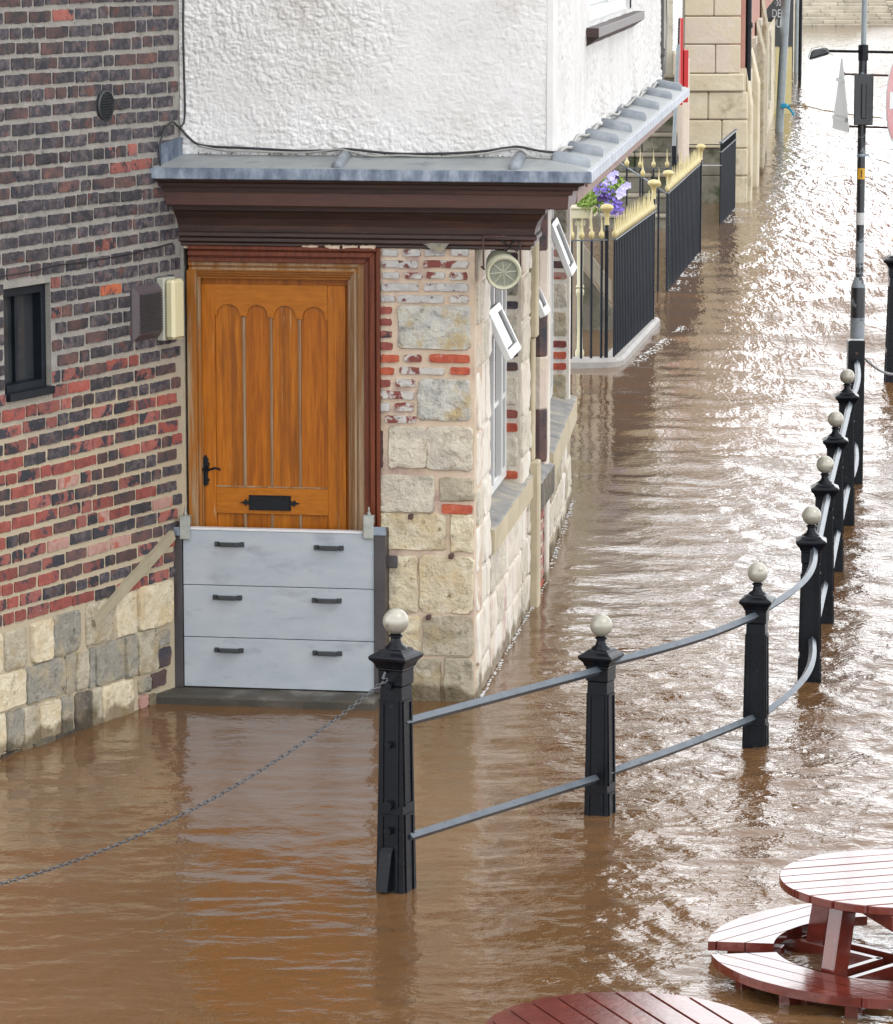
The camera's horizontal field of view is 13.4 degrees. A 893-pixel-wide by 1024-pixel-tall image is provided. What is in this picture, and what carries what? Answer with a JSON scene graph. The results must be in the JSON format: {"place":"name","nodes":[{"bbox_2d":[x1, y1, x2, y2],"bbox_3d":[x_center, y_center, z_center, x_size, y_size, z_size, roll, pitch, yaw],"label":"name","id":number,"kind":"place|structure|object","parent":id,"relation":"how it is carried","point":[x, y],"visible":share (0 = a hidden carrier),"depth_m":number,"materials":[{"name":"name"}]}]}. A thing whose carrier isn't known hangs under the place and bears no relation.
{"place":"outdoors","nodes":[
{"label":"outdoors","id":0,"kind":"place"},
{"bbox_2d":[0,0,892,1023],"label":"water","id":1,"kind":"structure","parent":0,"point":[698,450],"depth_m":20.04,"materials":[{"name":"brown liquid"}]},
{"bbox_2d":[480,582,546,696],"bbox_3d":[0.434,0.767,23.723,0.052,0.004,4.090,1,9,7],"label":"froth","id":2,"kind":"object","parent":1,"relation":"on","point":[494,673],"visible":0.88,"depth_m":23.30,"materials":[{"name":"white liquid"}]},
{"bbox_2d":[549,499,575,567],"bbox_3d":[0.852,0.140,27.762,0.055,0.004,3.200,1,9,5],"label":"froth","id":3,"kind":"object","parent":1,"relation":"on","point":[565,522],"visible":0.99,"depth_m":27.76,"materials":[{"name":"white liquid"}]},
{"bbox_2d":[575,219,585,356],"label":"ivory column","id":4,"kind":"structure","parent":1,"relation":"on","point":[578,225],"depth_m":38.55,"materials":[{"name":"metal"}]},
{"bbox_2d":[571,170,630,228],"bbox_3d":[1.499,-3.159,38.395,0.709,0.596,0.394,0,9,0],"label":"planter","id":5,"kind":"object","parent":4,"relation":"on","point":[587,205],"visible":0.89,"depth_m":38.31,"materials":[{"name":"beige paint"}]},
{"bbox_2d":[576,260,612,329],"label":"stair wall","id":6,"kind":"structure","parent":1,"relation":"in","point":[586,309],"depth_m":41.41,"materials":[{"name":"stone"}]},
{"bbox_2d":[576,235,610,300],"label":"stair parapet","id":7,"kind":"structure","parent":6,"relation":"on","point":[586,265],"depth_m":40.99,"materials":[{"name":"stone"}]},
{"bbox_2d":[368,360,860,893],"bbox_3d":[2.022,0.426,23.615,1.243,1.911,13.436,2,9,15],"label":"guard railing","id":8,"kind":"object","parent":1,"relation":"in","point":[828,516],"visible":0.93,"depth_m":18.95,"materials":[{"name":"black metal"}]},
{"bbox_2d":[0,671,387,885],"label":"chain","id":9,"kind":"object","parent":8,"relation":"hanging from","point":[184,813],"visible":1,"depth_m":16.49,"materials":[{"name":"metal"}]},
{"bbox_2d":[570,317,659,368],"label":"kerb","id":10,"kind":"structure","parent":1,"relation":"in","point":[625,354],"depth_m":38.23,"materials":[{"name":"stone"}]},
{"bbox_2d":[570,179,659,358],"bbox_3d":[1.919,-2.430,39.739,0.460,1.829,4.140,2,9,15],"label":"iron railing","id":11,"kind":"object","parent":10,"relation":"on","point":[633,235],"visible":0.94,"depth_m":39.02,"materials":[{"name":"black metal"}]},
{"bbox_2d":[485,992,760,1023],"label":"picnic table","id":12,"kind":"object","parent":1,"relation":"in","point":[619,1008],"visible":1,"depth_m":14.21,"materials":[{"name":"brown wood"}]},
{"bbox_2d":[597,74,678,228],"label":"wall","id":13,"kind":"structure","parent":1,"relation":"in","point":[659,140],"depth_m":55.77,"materials":[{"name":"beige stone"}]},
{"bbox_2d":[630,327,691,363],"bbox_3d":[2.257,-1.732,39.820,0.221,0.004,4.081,2,9,11],"label":"froth","id":14,"kind":"object","parent":1,"relation":"on","point":[655,350],"visible":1,"depth_m":39.52,"materials":[{"name":"white liquid"}]},
{"bbox_2d":[620,144,705,291],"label":"iron railing","id":15,"kind":"object","parent":1,"relation":"in","point":[683,189],"visible":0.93,"depth_m":47.87,"materials":[{"name":"black metal"}]},
{"bbox_2d":[671,18,679,172],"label":"sign post","id":16,"kind":"object","parent":1,"relation":"in","point":[673,155],"visible":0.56,"depth_m":50.63,"materials":[{"name":"white metal"}]},
{"bbox_2d":[679,17,688,104],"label":"red sign","id":17,"kind":"object","parent":16,"relation":"attached to","point":[683,70],"visible":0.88,"depth_m":50.72,"materials":[{"name":"metal"}]},
{"bbox_2d":[669,254,715,290],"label":"froth","id":18,"kind":"object","parent":1,"relation":"on","point":[689,273],"visible":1,"depth_m":48.01,"materials":[{"name":"white liquid"}]},
{"bbox_2d":[689,129,737,224],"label":"iron railing","id":19,"kind":"object","parent":1,"relation":"in","point":[727,152],"visible":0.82,"depth_m":57.03,"materials":[{"name":"black metal"}]},
{"bbox_2d":[724,208,755,222],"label":"froth","id":20,"kind":"object","parent":1,"relation":"on","point":[738,216],"visible":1,"depth_m":57.34,"materials":[{"name":"white liquid"}]},
{"bbox_2d":[682,0,798,201],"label":"stone building","id":21,"kind":"structure","parent":1,"relation":"in","point":[726,97],"depth_m":59.93,"materials":[{"name":"beige stone"}]},
{"bbox_2d":[745,0,752,80],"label":"drainpipe","id":22,"kind":"object","parent":21,"relation":"attached to","point":[748,37],"visible":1,"depth_m":59.97,"materials":[{"name":"black metal"}]},
{"bbox_2d":[752,36,757,63],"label":"window","id":23,"kind":"structure","parent":21,"relation":"in","point":[755,38],"depth_m":65.04,"materials":[{"name":"stone"}]},
{"bbox_2d":[757,18,762,32],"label":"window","id":24,"kind":"structure","parent":21,"relation":"in","point":[760,20],"depth_m":69.24,"materials":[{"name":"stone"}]},
{"bbox_2d":[768,28,771,108],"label":"window","id":25,"kind":"structure","parent":21,"relation":"in","point":[770,31],"depth_m":79.69,"materials":[{"name":"stone"}]},
{"bbox_2d":[774,46,775,108],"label":"window","id":26,"kind":"structure","parent":21,"relation":"in","point":[775,46],"depth_m":87.52,"materials":[{"name":"stone"}]},
{"bbox_2d":[766,0,792,113],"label":"shop front","id":27,"kind":"object","parent":21,"relation":"attached to","point":[773,9],"visible":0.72,"depth_m":87.38,"materials":[{"name":"paint"}]},
{"bbox_2d":[775,0,789,131],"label":"pole","id":28,"kind":"object","parent":1,"relation":"in","point":[782,65],"visible":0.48,"depth_m":79.91,"materials":[{"name":"grey metal"}]},
{"bbox_2d":[781,103,882,118],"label":"rope","id":29,"kind":"object","parent":28,"relation":"attached to","point":[804,105],"visible":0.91,"depth_m":79.46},
{"bbox_2d":[792,0,793,67],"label":"pole","id":30,"kind":"object","parent":1,"relation":"in","point":[793,30],"depth_m":114.52,"materials":[{"name":"black metal"}]},
{"bbox_2d":[794,0,798,72],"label":"pole","id":31,"kind":"object","parent":1,"relation":"in","point":[796,31],"depth_m":110.75,"materials":[{"name":"metal"}]},
{"bbox_2d":[708,849,892,1017],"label":"picnic table","id":32,"kind":"object","parent":1,"relation":"in","point":[842,894],"visible":1,"depth_m":15.98,"materials":[{"name":"brown wood"}]},
{"bbox_2d":[798,0,802,81],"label":"pole","id":33,"kind":"object","parent":1,"relation":"in","point":[800,44],"depth_m":104.91,"materials":[{"name":"black metal"}]},
{"bbox_2d":[802,0,892,25],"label":"steps","id":34,"kind":"structure","parent":1,"relation":"in","point":[834,12],"depth_m":161.31,"materials":[{"name":"stone"}]},
{"bbox_2d":[807,0,892,484],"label":"lamp column","id":35,"kind":"structure","parent":1,"relation":"in","point":[863,97],"depth_m":29.94,"materials":[{"name":"black metal"}]},
{"bbox_2d":[832,58,848,132],"bbox_3d":[3.080,-3.265,29.827,0.023,0.560,0.620,-1,9,-6],"label":"triangular sign","id":36,"kind":"object","parent":35,"relation":"attached to","point":[840,119],"visible":1,"depth_m":29.81,"materials":[{"name":"grey metal"}]},
{"bbox_2d":[865,357,892,374],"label":"chain","id":37,"kind":"object","parent":35,"relation":"hanging from","point":[877,368],"visible":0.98,"depth_m":32.26,"materials":[{"name":"metal"}]},
{"bbox_2d":[886,62,892,141],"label":"no entry sign","id":38,"kind":"object","parent":35,"relation":"attached to","point":[889,104],"visible":1,"depth_m":29.61,"materials":[{"name":"red metal"}]},
{"bbox_2d":[882,237,892,382],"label":"chain post","id":39,"kind":"object","parent":1,"relation":"in","point":[888,360],"visible":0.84,"depth_m":36.25,"materials":[{"name":"black metal"}]},
{"label":"ground","id":40,"kind":"structure","parent":0,"visible":0},
{"bbox_2d":[0,0,183,758],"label":"brick house","id":41,"kind":"structure","parent":40,"relation":"on","point":[91,462],"depth_m":20.74,"materials":[{"name":"red brick"}]},
{"bbox_2d":[3,282,54,401],"bbox_3d":[-2.257,-0.916,20.247,0.140,0.615,0.462,4,10,27],"label":"window","id":42,"kind":"structure","parent":41,"relation":"in","point":[24,306],"depth_m":20.33,"materials":[{"name":"black glass"}]},
{"bbox_2d":[0,243,172,276],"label":"mortar line","id":43,"kind":"object","parent":41,"relation":"attached to","point":[85,261],"visible":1,"depth_m":20.65,"materials":[{"name":"grey concrete"}]},
{"bbox_2d":[130,283,162,341],"bbox_3d":[-1.665,-1.113,21.244,0.056,0.305,0.277,4,10,27],"label":"extractor vent","id":44,"kind":"object","parent":41,"relation":"attached to","point":[146,308],"visible":1,"depth_m":21.20,"materials":[{"name":"plastic"}]},
{"bbox_2d":[157,276,183,340],"bbox_3d":[-1.548,-1.141,21.412,0.112,0.352,0.130,4,10,27],"label":"wall lamp","id":45,"kind":"object","parent":41,"relation":"attached to","point":[173,308],"visible":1,"depth_m":21.36,"materials":[{"name":"beige plastic"}]},
{"bbox_2d":[150,0,689,709],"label":"corner house","id":46,"kind":"structure","parent":40,"relation":"on","point":[360,336],"depth_m":21.52,"materials":[{"name":"paint"}]},
{"bbox_2d":[158,0,185,165],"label":"cable","id":47,"kind":"object","parent":46,"relation":"attached to","point":[184,91],"visible":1,"depth_m":21.37,"materials":[{"name":"black plastic"}]},
{"bbox_2d":[202,278,348,529],"bbox_3d":[-0.992,-0.159,21.800,0.891,2.365,0.122,1,9,9],"label":"door","id":48,"kind":"structure","parent":46,"relation":"in","point":[276,365],"depth_m":21.74,"materials":[{"name":"brown wood"}]},
{"bbox_2d":[173,507,397,692],"bbox_3d":[-0.923,0.483,21.721,1.297,1.068,0.150,1,9,9],"label":"flood barrier","id":49,"kind":"object","parent":46,"relation":"on","point":[285,608],"visible":0.99,"depth_m":21.70,"materials":[{"name":"metal"}]},
{"bbox_2d":[179,127,554,154],"bbox_3d":[-0.437,-2.072,21.294,2.169,0.151,0.015,1,9,9],"label":"cable","id":50,"kind":"object","parent":46,"relation":"on","point":[351,149],"visible":1,"depth_m":21.29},
{"bbox_2d":[189,92,645,156],"bbox_3d":[1.105,-2.712,25.912,2.035,0.014,10.176,3,9,18],"label":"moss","id":51,"kind":"object","parent":46,"relation":"on","point":[384,154],"visible":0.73,"depth_m":21.35,"materials":[{"name":"green plant"}]},
{"bbox_2d":[481,236,521,289],"bbox_3d":[0.304,-1.401,21.261,0.224,0.276,0.234,-1,21,-6],"label":"loudspeaker","id":52,"kind":"object","parent":46,"relation":"attached to","point":[503,269],"visible":1,"depth_m":21.19,"materials":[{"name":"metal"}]},
{"bbox_2d":[590,0,625,18],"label":"upper window","id":53,"kind":"structure","parent":46,"relation":"in","point":[598,8],"depth_m":25.52,"materials":[{"name":"white glass"}]},
{"bbox_2d":[559,81,658,150],"bbox_3d":[1.161,-2.720,25.896,0.044,0.047,9.582,1,9,6],"label":"cable","id":54,"kind":"object","parent":46,"relation":"on","point":[577,136],"visible":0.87,"depth_m":25.17,"materials":[{"name":"grey plastic"}]},
{"bbox_2d":[660,0,664,79],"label":"drainpipe","id":55,"kind":"object","parent":46,"relation":"attached to","point":[662,55],"visible":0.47,"depth_m":31.23,"materials":[{"name":"white plastic"}]},
{"bbox_2d":[664,0,667,73],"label":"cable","id":56,"kind":"object","parent":46,"relation":"attached to","point":[666,41],"visible":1,"depth_m":31.08,"materials":[{"name":"white plastic"}]},
{"bbox_2d":[573,0,689,215],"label":"recess house","id":57,"kind":"structure","parent":40,"relation":"on","point":[683,127],"depth_m":55.76,"materials":[{"name":"beige paint"}]}
]}

